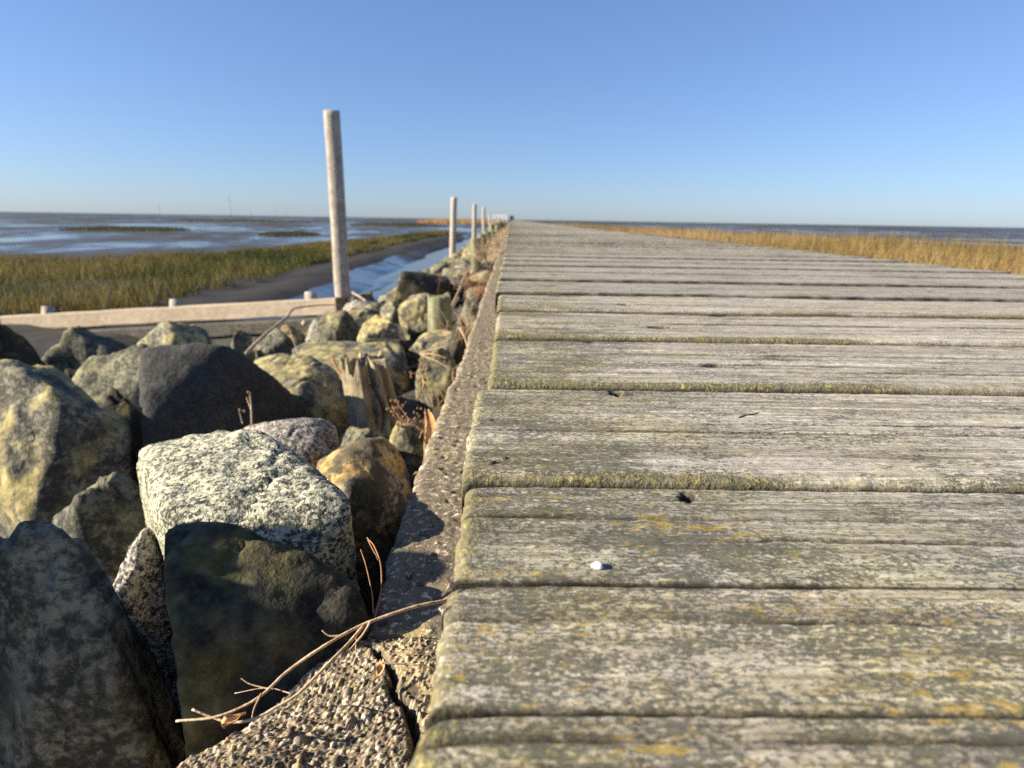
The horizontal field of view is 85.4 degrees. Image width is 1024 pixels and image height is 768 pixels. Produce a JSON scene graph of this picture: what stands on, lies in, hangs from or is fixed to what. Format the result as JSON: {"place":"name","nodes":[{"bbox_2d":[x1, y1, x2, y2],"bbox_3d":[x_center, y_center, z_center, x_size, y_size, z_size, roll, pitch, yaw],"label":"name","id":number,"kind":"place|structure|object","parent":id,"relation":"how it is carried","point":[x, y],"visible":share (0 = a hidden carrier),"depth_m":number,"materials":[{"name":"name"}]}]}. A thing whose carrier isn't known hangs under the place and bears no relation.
{"place":"outdoors","nodes":[
{"label":"outdoors","id":0,"kind":"place"},
{"bbox_2d":[0,229,456,315],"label":"marsh grass","id":1,"kind":"structure","parent":0,"point":[239,262],"depth_m":9.06,"materials":[{"name":"plant"}]},
{"bbox_2d":[317,235,477,316],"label":"channel water","id":2,"kind":"structure","parent":0,"point":[431,259],"depth_m":15.60,"materials":[{"name":"blue liquid"}]},
{"bbox_2d":[351,275,399,297],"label":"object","id":3,"kind":"structure","parent":2,"relation":"on","point":[380,285],"depth_m":10.36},
{"bbox_2d":[373,267,425,301],"bbox_3d":[-2.122,-1.919,10.639,0.419,0.063,8.500,1,17,0],"label":"mud bar","id":4,"kind":"object","parent":2,"relation":"on","point":[378,295],"visible":0.27,"depth_m":9.37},
{"bbox_2d":[339,295,479,629],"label":"stone bank","id":5,"kind":"structure","parent":0,"point":[409,406],"depth_m":1.74,"materials":[{"name":"stone"}]},
{"bbox_2d":[0,324,45,365],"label":"boulder","id":6,"kind":"object","parent":5,"relation":"on","point":[15,346],"visible":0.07,"depth_m":2.00,"materials":[{"name":"stone"}]},
{"bbox_2d":[0,359,139,537],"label":"boulder","id":7,"kind":"object","parent":5,"relation":"on","point":[64,439],"visible":0.44,"depth_m":0.89,"materials":[{"name":"stone"}]},
{"bbox_2d":[41,325,129,379],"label":"boulder","id":8,"kind":"object","parent":5,"relation":"on","point":[73,350],"visible":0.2,"depth_m":2.23,"materials":[{"name":"stone"}]},
{"bbox_2d":[0,520,185,767],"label":"boulder","id":9,"kind":"object","parent":5,"relation":"on","point":[83,682],"visible":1,"depth_m":0.34,"materials":[{"name":"stone"}]},
{"bbox_2d":[52,472,145,584],"bbox_3d":[-0.469,0.282,0.685,0.139,0.358,0.128,-15,23,-42],"label":"boulder","id":10,"kind":"object","parent":5,"relation":"on","point":[103,518],"visible":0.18,"depth_m":0.64,"materials":[{"name":"stone"}]},
{"bbox_2d":[72,343,148,413],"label":"boulder","id":11,"kind":"object","parent":5,"relation":"on","point":[95,378],"visible":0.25,"depth_m":1.54,"materials":[{"name":"stone"}]},
{"bbox_2d":[100,387,142,456],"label":"boulder","id":12,"kind":"object","parent":5,"relation":"on","point":[115,401],"visible":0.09,"depth_m":1.16,"materials":[{"name":"stone"}]},
{"bbox_2d":[113,527,180,713],"bbox_3d":[-0.342,0.291,0.528,0.082,0.321,0.064,1,17,0],"label":"boulder","id":13,"kind":"object","parent":5,"relation":"on","point":[139,586],"visible":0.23,"depth_m":0.50,"materials":[{"name":"grey stone"}]},
{"bbox_2d":[137,320,211,346],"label":"boulder","id":14,"kind":"object","parent":5,"relation":"on","point":[168,332],"visible":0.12,"depth_m":2.14,"materials":[{"name":"stone"}]},
{"bbox_2d":[138,343,313,447],"bbox_3d":[-0.615,0.060,1.250,0.316,0.388,0.544,-8,19,-27],"label":"boulder","id":15,"kind":"object","parent":5,"relation":"on","point":[193,388],"visible":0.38,"depth_m":1.00,"materials":[{"name":"grey stone"}]},
{"bbox_2d":[230,329,254,361],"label":"boulder","id":16,"kind":"object","parent":5,"relation":"on","point":[241,342],"visible":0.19,"depth_m":2.19,"materials":[{"name":"stone"}]},
{"bbox_2d":[137,429,360,594],"bbox_3d":[-0.266,0.196,0.572,0.154,0.288,0.319,-13,22,-39],"label":"boulder","id":17,"kind":"object","parent":5,"relation":"on","point":[262,484],"visible":0.47,"depth_m":0.47,"materials":[{"name":"stone"}]},
{"bbox_2d":[253,340,263,359],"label":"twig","id":18,"kind":"object","parent":5,"relation":"on","point":[255,349],"visible":0.02,"depth_m":3.17,"materials":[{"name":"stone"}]},
{"bbox_2d":[164,521,369,758],"bbox_3d":[-0.195,0.220,0.445,0.118,0.270,0.232,-9,19,-30],"label":"boulder","id":19,"kind":"object","parent":5,"relation":"on","point":[249,606],"visible":0.63,"depth_m":0.34,"materials":[{"name":"stone"}]},
{"bbox_2d":[256,327,296,358],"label":"boulder","id":20,"kind":"object","parent":5,"relation":"on","point":[281,342],"visible":0.38,"depth_m":2.31,"materials":[{"name":"stone"}]},
{"bbox_2d":[244,418,338,468],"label":"boulder","id":21,"kind":"object","parent":5,"relation":"on","point":[312,441],"visible":0.25,"depth_m":0.83,"materials":[{"name":"grey stone"}]},
{"bbox_2d":[238,391,252,424],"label":"dead weed","id":22,"kind":"object","parent":21,"relation":"on","point":[250,404],"visible":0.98,"depth_m":0.96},
{"bbox_2d":[280,325,305,345],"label":"boulder","id":23,"kind":"object","parent":5,"relation":"on","point":[299,337],"visible":0.16,"depth_m":3.65,"materials":[{"name":"stone"}]},
{"bbox_2d":[254,353,348,444],"bbox_3d":[-0.615,0.046,1.578,0.204,0.270,0.486,-10,19,-32],"label":"boulder","id":24,"kind":"object","parent":5,"relation":"on","point":[314,385],"visible":0.48,"depth_m":1.44,"materials":[{"name":"stone"}]},
{"bbox_2d":[245,304,338,354],"bbox_3d":[-0.686,-0.165,1.748,0.080,0.126,0.564,2,17,4],"label":"dry branch","id":25,"kind":"object","parent":24,"relation":"on","point":[256,343],"visible":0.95,"depth_m":1.65,"materials":[{"name":"wood"}]},
{"bbox_2d":[297,327,308,333],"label":"boulder","id":26,"kind":"object","parent":5,"relation":"on","point":[304,330],"visible":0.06,"depth_m":4.26,"materials":[{"name":"stone"}]},
{"bbox_2d":[177,636,440,767],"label":"concrete lump","id":27,"kind":"object","parent":5,"relation":"on","point":[344,709],"visible":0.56,"depth_m":0.31,"materials":[{"name":"concrete"}]},
{"bbox_2d":[221,712,245,728],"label":"dead leaf","id":28,"kind":"object","parent":27,"relation":"on","point":[229,719],"visible":1,"depth_m":0.28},
{"bbox_2d":[175,598,446,723],"bbox_3d":[-0.099,0.153,0.311,0.158,0.023,0.028,-9,19,-30],"label":"dead plant","id":29,"kind":"object","parent":27,"relation":"on","point":[359,628],"visible":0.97,"depth_m":0.30,"materials":[{"name":"plant"}]},
{"bbox_2d":[346,621,370,653],"bbox_3d":[-0.087,0.144,0.316,0.011,0.010,0.016,1,17,0],"label":"straw","id":30,"kind":"object","parent":27,"relation":"on","point":[360,637],"visible":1,"depth_m":0.32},
{"bbox_2d":[376,659,384,677],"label":"dead leaf","id":31,"kind":"object","parent":27,"relation":"on","point":[379,668],"visible":1,"depth_m":0.29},
{"bbox_2d":[380,662,434,668],"bbox_3d":[-0.056,0.151,0.297,0.029,0.007,0.004,1,17,0],"label":"straw","id":32,"kind":"object","parent":27,"relation":"on","point":[397,663],"visible":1,"depth_m":0.30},
{"bbox_2d":[304,319,319,341],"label":"boulder","id":33,"kind":"object","parent":5,"relation":"on","point":[311,334],"visible":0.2,"depth_m":3.59,"materials":[{"name":"grey stone"}]},
{"bbox_2d":[331,358,341,378],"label":"dry branch","id":34,"kind":"object","parent":5,"relation":"on","point":[335,365],"visible":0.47,"depth_m":1.41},
{"bbox_2d":[323,110,350,302],"bbox_3d":[-1.348,-1.116,4.330,0.124,1.876,0.133,1,16,-1],"label":"wooden post","id":35,"kind":"object","parent":5,"relation":"on","point":[333,143],"visible":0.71,"depth_m":4.21,"materials":[{"name":"wood"}]},
{"bbox_2d":[316,310,358,341],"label":"boulder","id":36,"kind":"object","parent":5,"relation":"on","point":[342,325],"visible":0.56,"depth_m":2.89,"materials":[{"name":"stone"}]},
{"bbox_2d":[292,341,408,396],"bbox_3d":[-0.567,-0.024,2.000,0.436,0.266,0.457,1,17,0],"label":"boulder","id":37,"kind":"object","parent":5,"relation":"on","point":[325,352],"visible":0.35,"depth_m":1.87,"materials":[{"name":"stone"}]},
{"bbox_2d":[348,305,365,315],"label":"boulder","id":38,"kind":"object","parent":5,"relation":"on","point":[352,311],"visible":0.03,"depth_m":3.61,"materials":[{"name":"stone"}]},
{"bbox_2d":[343,299,374,310],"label":"boulder","id":39,"kind":"object","parent":5,"relation":"on","point":[350,305],"visible":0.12,"depth_m":3.94,"materials":[{"name":"grey stone"}]},
{"bbox_2d":[351,292,375,301],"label":"boulder","id":40,"kind":"object","parent":5,"relation":"on","point":[368,296],"visible":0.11,"depth_m":4.53,"materials":[{"name":"stone"}]},
{"bbox_2d":[317,437,412,610],"bbox_3d":[-0.217,0.178,0.813,0.129,0.223,0.232,-7,18,-25],"label":"boulder","id":41,"kind":"object","parent":5,"relation":"on","point":[369,477],"visible":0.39,"depth_m":0.72,"materials":[{"name":"stone"}]},
{"bbox_2d":[340,426,389,446],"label":"boulder","id":42,"kind":"object","parent":5,"relation":"on","point":[352,434],"visible":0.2,"depth_m":1.04,"materials":[{"name":"stone"}]},
{"bbox_2d":[353,307,379,331],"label":"boulder","id":43,"kind":"object","parent":5,"relation":"on","point":[362,315],"visible":0.35,"depth_m":3.25,"materials":[{"name":"stone"}]},
{"bbox_2d":[339,350,401,435],"bbox_3d":[-0.300,0.024,1.199,0.124,0.184,0.115,-8,19,-27],"label":"wooden stump","id":44,"kind":"object","parent":5,"relation":"on","point":[368,388],"visible":0.88,"depth_m":1.16,"materials":[{"name":"brown wood"}]},
{"bbox_2d":[365,302,384,311],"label":"boulder","id":45,"kind":"object","parent":5,"relation":"on","point":[376,306],"visible":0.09,"depth_m":3.41,"materials":[{"name":"stone"}]},
{"bbox_2d":[357,314,398,341],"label":"boulder","id":46,"kind":"object","parent":5,"relation":"on","point":[374,328],"visible":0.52,"depth_m":2.56,"materials":[{"name":"stone"}]},
{"bbox_2d":[385,291,395,302],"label":"boulder","id":47,"kind":"object","parent":5,"relation":"on","point":[389,296],"visible":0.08,"depth_m":3.95,"materials":[{"name":"stone"}]},
{"bbox_2d":[380,301,401,323],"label":"boulder","id":48,"kind":"object","parent":5,"relation":"on","point":[389,310],"visible":0.31,"depth_m":3.00,"materials":[{"name":"stone"}]},
{"bbox_2d":[375,338,409,362],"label":"boulder","id":49,"kind":"object","parent":5,"relation":"on","point":[406,347],"visible":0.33,"depth_m":2.27,"materials":[{"name":"stone"}]},
{"bbox_2d":[395,323,404,338],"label":"boulder","id":50,"kind":"object","parent":5,"relation":"on","point":[401,333],"visible":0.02,"depth_m":2.86,"materials":[{"name":"stone"}]},
{"bbox_2d":[389,418,424,489],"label":"boulder","id":51,"kind":"object","parent":5,"relation":"on","point":[406,441],"visible":0.21,"depth_m":0.94,"materials":[{"name":"stone"}]},
{"bbox_2d":[386,395,433,435],"bbox_3d":[-0.172,0.055,0.942,0.082,0.061,0.050,1,17,0],"label":"dead weed","id":52,"kind":"object","parent":51,"relation":"on","point":[409,421],"visible":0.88,"depth_m":0.93,"materials":[{"name":"plant"}]},
{"bbox_2d":[398,293,427,339],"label":"boulder","id":53,"kind":"object","parent":5,"relation":"on","point":[413,314],"visible":0.56,"depth_m":2.68,"materials":[{"name":"stone"}]},
{"bbox_2d":[392,271,449,302],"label":"boulder","id":54,"kind":"object","parent":5,"relation":"on","point":[410,283],"visible":0.48,"depth_m":3.44,"materials":[{"name":"stone"}]},
{"bbox_2d":[407,330,451,363],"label":"boulder","id":55,"kind":"object","parent":5,"relation":"on","point":[425,341],"visible":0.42,"depth_m":2.10,"materials":[{"name":"stone"}]},
{"bbox_2d":[415,346,456,411],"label":"boulder","id":56,"kind":"object","parent":5,"relation":"on","point":[439,373],"visible":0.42,"depth_m":1.57,"materials":[{"name":"stone"}]},
{"bbox_2d":[368,223,509,639],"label":"concrete edging","id":57,"kind":"object","parent":5,"relation":"on","point":[420,566],"visible":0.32,"depth_m":0.52,"materials":[{"name":"concrete"}]},
{"bbox_2d":[360,537,381,617],"bbox_3d":[-0.099,0.134,0.395,0.013,0.029,0.062,-6,18,-23],"label":"dead plant","id":58,"kind":"object","parent":57,"relation":"on","point":[379,560],"visible":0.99,"depth_m":0.39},
{"bbox_2d":[409,352,442,410],"bbox_3d":[-0.161,-0.006,1.043,0.082,0.093,0.040,16,23,42],"label":"dead weed","id":59,"kind":"object","parent":57,"relation":"attached to","point":[422,372],"visible":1,"depth_m":1.05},
{"bbox_2d":[424,409,435,449],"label":"dead leaf","id":60,"kind":"object","parent":57,"relation":"hanging from","point":[430,423],"visible":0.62,"depth_m":0.81,"materials":[{"name":"plant"}]},
{"bbox_2d":[462,245,502,262],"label":"dry grass tuft","id":61,"kind":"object","parent":57,"relation":"on","point":[494,255],"visible":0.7,"depth_m":4.35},
{"bbox_2d":[465,235,505,253],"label":"dry grass tuft","id":62,"kind":"object","parent":57,"relation":"on","point":[487,246],"visible":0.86,"depth_m":5.41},
{"bbox_2d":[480,234,505,246],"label":"dry grass tuft","id":63,"kind":"object","parent":57,"relation":"on","point":[495,241],"visible":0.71,"depth_m":6.85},
{"bbox_2d":[409,220,1023,767],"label":"boardwalk","id":64,"kind":"structure","parent":57,"relation":"on","point":[817,560],"depth_m":0.28,"materials":[{"name":"grey wood"}]},
{"bbox_2d":[446,579,466,591],"bbox_3d":[-0.022,0.079,0.219,0.008,0.002,0.005,1,17,0],"label":"wood splinter","id":65,"kind":"object","parent":64,"relation":"on","point":[451,585],"visible":1,"depth_m":0.22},
{"bbox_2d":[591,561,602,569],"bbox_3d":[0.036,0.076,0.234,0.006,0.004,0.004,0,12,42],"label":"shell fragment","id":66,"kind":"object","parent":64,"relation":"on","point":[597,565],"visible":1,"depth_m":0.23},
{"bbox_2d":[430,262,448,273],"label":"boulder","id":67,"kind":"object","parent":5,"relation":"on","point":[441,266],"visible":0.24,"depth_m":5.55,"materials":[{"name":"stone"}]},
{"bbox_2d":[428,292,452,331],"bbox_3d":[-0.301,-0.267,2.321,0.109,0.227,0.112,1,17,0],"label":"wooden stump","id":68,"kind":"object","parent":5,"relation":"on","point":[442,303],"visible":0.69,"depth_m":2.27,"materials":[{"name":"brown wood"}]},
{"bbox_2d":[426,365,458,409],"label":"dry grass tuft","id":69,"kind":"object","parent":5,"relation":"on","point":[440,391],"visible":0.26,"depth_m":1.32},
{"bbox_2d":[421,327,469,367],"bbox_3d":[-0.180,-0.110,1.582,0.096,0.057,0.280,4,17,12],"label":"straw bundle","id":70,"kind":"object","parent":5,"relation":"on","point":[423,353],"visible":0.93,"depth_m":1.50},
{"bbox_2d":[449,197,456,256],"bbox_3d":[-1.409,-3.505,13.240,0.151,1.832,0.168,3,16,-1],"label":"wooden post","id":71,"kind":"object","parent":5,"relation":"on","point":[453,221],"visible":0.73,"depth_m":13.12,"materials":[{"name":"wood"}]},
{"bbox_2d":[450,283,459,300],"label":"boulder","id":72,"kind":"object","parent":5,"relation":"on","point":[453,291],"visible":0.13,"depth_m":3.93,"materials":[{"name":"stone"}]},
{"bbox_2d":[441,268,470,277],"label":"boulder","id":73,"kind":"object","parent":5,"relation":"on","point":[451,271],"visible":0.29,"depth_m":4.91,"materials":[{"name":"stone"}]},
{"bbox_2d":[433,296,479,345],"bbox_3d":[-0.155,-0.227,1.891,0.280,0.139,0.294,1,17,0],"label":"dry grass tuft","id":74,"kind":"object","parent":5,"relation":"on","point":[467,323],"visible":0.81,"depth_m":1.91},
{"bbox_2d":[452,252,461,261],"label":"boulder","id":75,"kind":"object","parent":5,"relation":"on","point":[456,256],"visible":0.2,"depth_m":8.49,"materials":[{"name":"stone"}]},
{"bbox_2d":[449,320,469,364],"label":"boulder","id":76,"kind":"object","parent":5,"relation":"on","point":[457,349],"visible":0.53,"depth_m":2.03,"materials":[{"name":"stone"}]},
{"bbox_2d":[449,262,470,267],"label":"boulder","id":77,"kind":"object","parent":5,"relation":"on","point":[452,264],"visible":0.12,"depth_m":5.99,"materials":[{"name":"stone"}]},
{"bbox_2d":[451,266,470,309],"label":"dry branch","id":78,"kind":"object","parent":5,"relation":"on","point":[459,290],"visible":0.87,"depth_m":2.80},
{"bbox_2d":[432,255,491,283],"bbox_3d":[-0.203,-0.691,3.319,0.568,0.156,0.466,-8,19,-27],"label":"dry grass tuft","id":79,"kind":"object","parent":5,"relation":"on","point":[475,273],"visible":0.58,"depth_m":3.31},
{"bbox_2d":[452,274,472,294],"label":"boulder","id":80,"kind":"object","parent":5,"relation":"on","point":[459,277],"visible":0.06,"depth_m":4.15,"materials":[{"name":"stone"}]},
{"bbox_2d":[454,263,470,270],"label":"boulder","id":81,"kind":"object","parent":5,"relation":"on","point":[460,266],"visible":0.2,"depth_m":5.73,"materials":[{"name":"grey stone"}]},
{"bbox_2d":[422,221,509,271],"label":"distant boulders","id":82,"kind":"object","parent":5,"relation":"on","point":[468,244],"visible":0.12,"depth_m":13.96,"materials":[{"name":"stone"}]},
{"bbox_2d":[461,248,470,258],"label":"boulder","id":83,"kind":"object","parent":5,"relation":"on","point":[468,250],"visible":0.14,"depth_m":7.53,"materials":[{"name":"stone"}]},
{"bbox_2d":[437,268,497,299],"bbox_3d":[-0.179,-0.497,2.691,0.387,0.142,0.584,1,17,0],"label":"dry grass tuft","id":84,"kind":"object","parent":5,"relation":"on","point":[479,289],"visible":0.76,"depth_m":2.68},
{"bbox_2d":[461,287,473,303],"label":"boulder","id":85,"kind":"object","parent":5,"relation":"on","point":[463,300],"visible":0.18,"depth_m":3.65,"materials":[{"name":"grey stone"}]},
{"bbox_2d":[460,299,478,330],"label":"boulder","id":86,"kind":"object","parent":5,"relation":"on","point":[474,310],"visible":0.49,"depth_m":2.48,"materials":[{"name":"stone"}]},
{"bbox_2d":[457,280,486,294],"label":"boulder","id":87,"kind":"object","parent":5,"relation":"on","point":[463,285],"visible":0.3,"depth_m":3.81,"materials":[{"name":"stone"}]},
{"bbox_2d":[472,204,476,237],"bbox_3d":[-1.419,-5.777,20.835,0.162,1.882,0.167,2,16,-1],"label":"wooden post","id":88,"kind":"object","parent":5,"relation":"on","point":[474,213],"visible":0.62,"depth_m":20.68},
{"bbox_2d":[466,287,484,302],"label":"boulder","id":89,"kind":"object","parent":5,"relation":"on","point":[476,300],"visible":0.29,"depth_m":3.42,"materials":[{"name":"stone"}]},
{"bbox_2d":[471,238,481,258],"bbox_3d":[-0.382,-1.413,5.947,0.121,0.304,0.123,9,19,36],"label":"wooden stump","id":90,"kind":"object","parent":5,"relation":"on","point":[475,248],"visible":0.71,"depth_m":5.89,"materials":[{"name":"brown wood"}]},
{"bbox_2d":[471,257,481,272],"bbox_3d":[-0.314,-1.004,4.874,0.097,0.226,0.102,-13,21,-39],"label":"wooden stump","id":91,"kind":"object","parent":5,"relation":"on","point":[477,263],"visible":0.44,"depth_m":4.83,"materials":[{"name":"brown wood"}]},
{"bbox_2d":[468,270,490,283],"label":"boulder","id":92,"kind":"object","parent":5,"relation":"on","point":[481,274],"visible":0.3,"depth_m":4.38,"materials":[{"name":"stone"}]},
{"bbox_2d":[470,262,491,273],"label":"boulder","id":93,"kind":"object","parent":5,"relation":"on","point":[485,266],"visible":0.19,"depth_m":4.94,"materials":[{"name":"grey stone"}]},
{"bbox_2d":[478,233,487,258],"bbox_3d":[-0.367,-1.748,7.047,0.121,0.328,0.123,-1,19,8],"label":"wooden stump","id":94,"kind":"object","parent":5,"relation":"on","point":[482,236],"visible":0.49,"depth_m":6.99,"materials":[{"name":"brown wood"}]},
{"bbox_2d":[482,207,484,232],"bbox_3d":[-1.470,-8.191,28.833,0.160,1.904,0.170,1,17,0],"label":"wooden post","id":95,"kind":"object","parent":5,"relation":"on","point":[483,219],"visible":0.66,"depth_m":28.67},
{"bbox_2d":[483,231,491,247],"bbox_3d":[-0.357,-2.079,8.166,0.123,0.327,0.121,-15,20,-34],"label":"wooden stump","id":96,"kind":"object","parent":5,"relation":"on","point":[488,234],"visible":0.41,"depth_m":8.10,"materials":[{"name":"brown wood"}]},
{"bbox_2d":[489,224,494,230],"bbox_3d":[-0.373,-2.776,10.371,0.121,0.430,0.123,-8,21,-23],"label":"wooden stump","id":97,"kind":"object","parent":5,"relation":"on","point":[491,226],"visible":0.36,"depth_m":10.28,"materials":[{"name":"brown wood"}]},
{"bbox_2d":[488,214,507,221],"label":"white railing","id":98,"kind":"object","parent":5,"relation":"on","point":[503,216],"visible":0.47,"depth_m":76.56,"materials":[{"name":"paint"}]},
{"bbox_2d":[0,212,1023,358],"bbox_3d":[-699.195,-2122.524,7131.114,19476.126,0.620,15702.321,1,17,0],"label":"mudflat","id":99,"kind":"structure","parent":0,"point":[31,233],"depth_m":25.57,"materials":[{"name":"soil"}]},
{"bbox_2d":[59,225,190,231],"bbox_3d":[-27.309,-11.017,39.234,7.254,0.416,8.208,1,17,0],"label":"marsh islet","id":100,"kind":"object","parent":99,"relation":"on","point":[138,228],"visible":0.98,"depth_m":37.76,"materials":[{"name":"green plant"}]},
{"bbox_2d":[0,292,347,346],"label":"timber barrier","id":101,"kind":"object","parent":99,"relation":"on","point":[218,332],"visible":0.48,"depth_m":4.67,"materials":[{"name":"wood"}]},
{"bbox_2d":[177,218,311,222],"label":"marsh islet","id":102,"kind":"object","parent":99,"relation":"on","point":[244,220],"visible":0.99,"depth_m":98.68,"materials":[{"name":"green plant"}]},
{"bbox_2d":[258,230,320,236],"bbox_3d":[-13.874,-9.365,34.473,3.847,0.357,4.099,1,17,0],"label":"marsh islet","id":103,"kind":"object","parent":99,"relation":"on","point":[289,233],"visible":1,"depth_m":33.52,"materials":[{"name":"green plant"}]},
{"bbox_2d":[350,222,445,226],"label":"marsh islet","id":104,"kind":"object","parent":99,"relation":"on","point":[398,224],"visible":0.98,"depth_m":77.23,"materials":[{"name":"green plant"}]},
{"bbox_2d":[417,218,507,223],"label":"sand spit","id":105,"kind":"structure","parent":99,"relation":"on","point":[447,221],"depth_m":135.65,"materials":[{"name":"brown soil"}]},
{"bbox_2d":[556,222,1023,274],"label":"golden grass","id":106,"kind":"structure","parent":99,"relation":"on","point":[956,255],"depth_m":5.98,"materials":[{"name":"plant"}]},
{"bbox_2d":[0,0,1023,227],"label":"sky","id":107,"kind":"structure","parent":0,"point":[818,112],"materials":[{"name":"blue"}]},
{"bbox_2d":[528,221,670,223],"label":"coast","id":108,"kind":"structure","parent":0,"point":[598,222],"depth_m":416.61},
{"bbox_2d":[673,223,1008,228],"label":"coast","id":109,"kind":"structure","parent":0,"point":[835,225],"depth_m":431.91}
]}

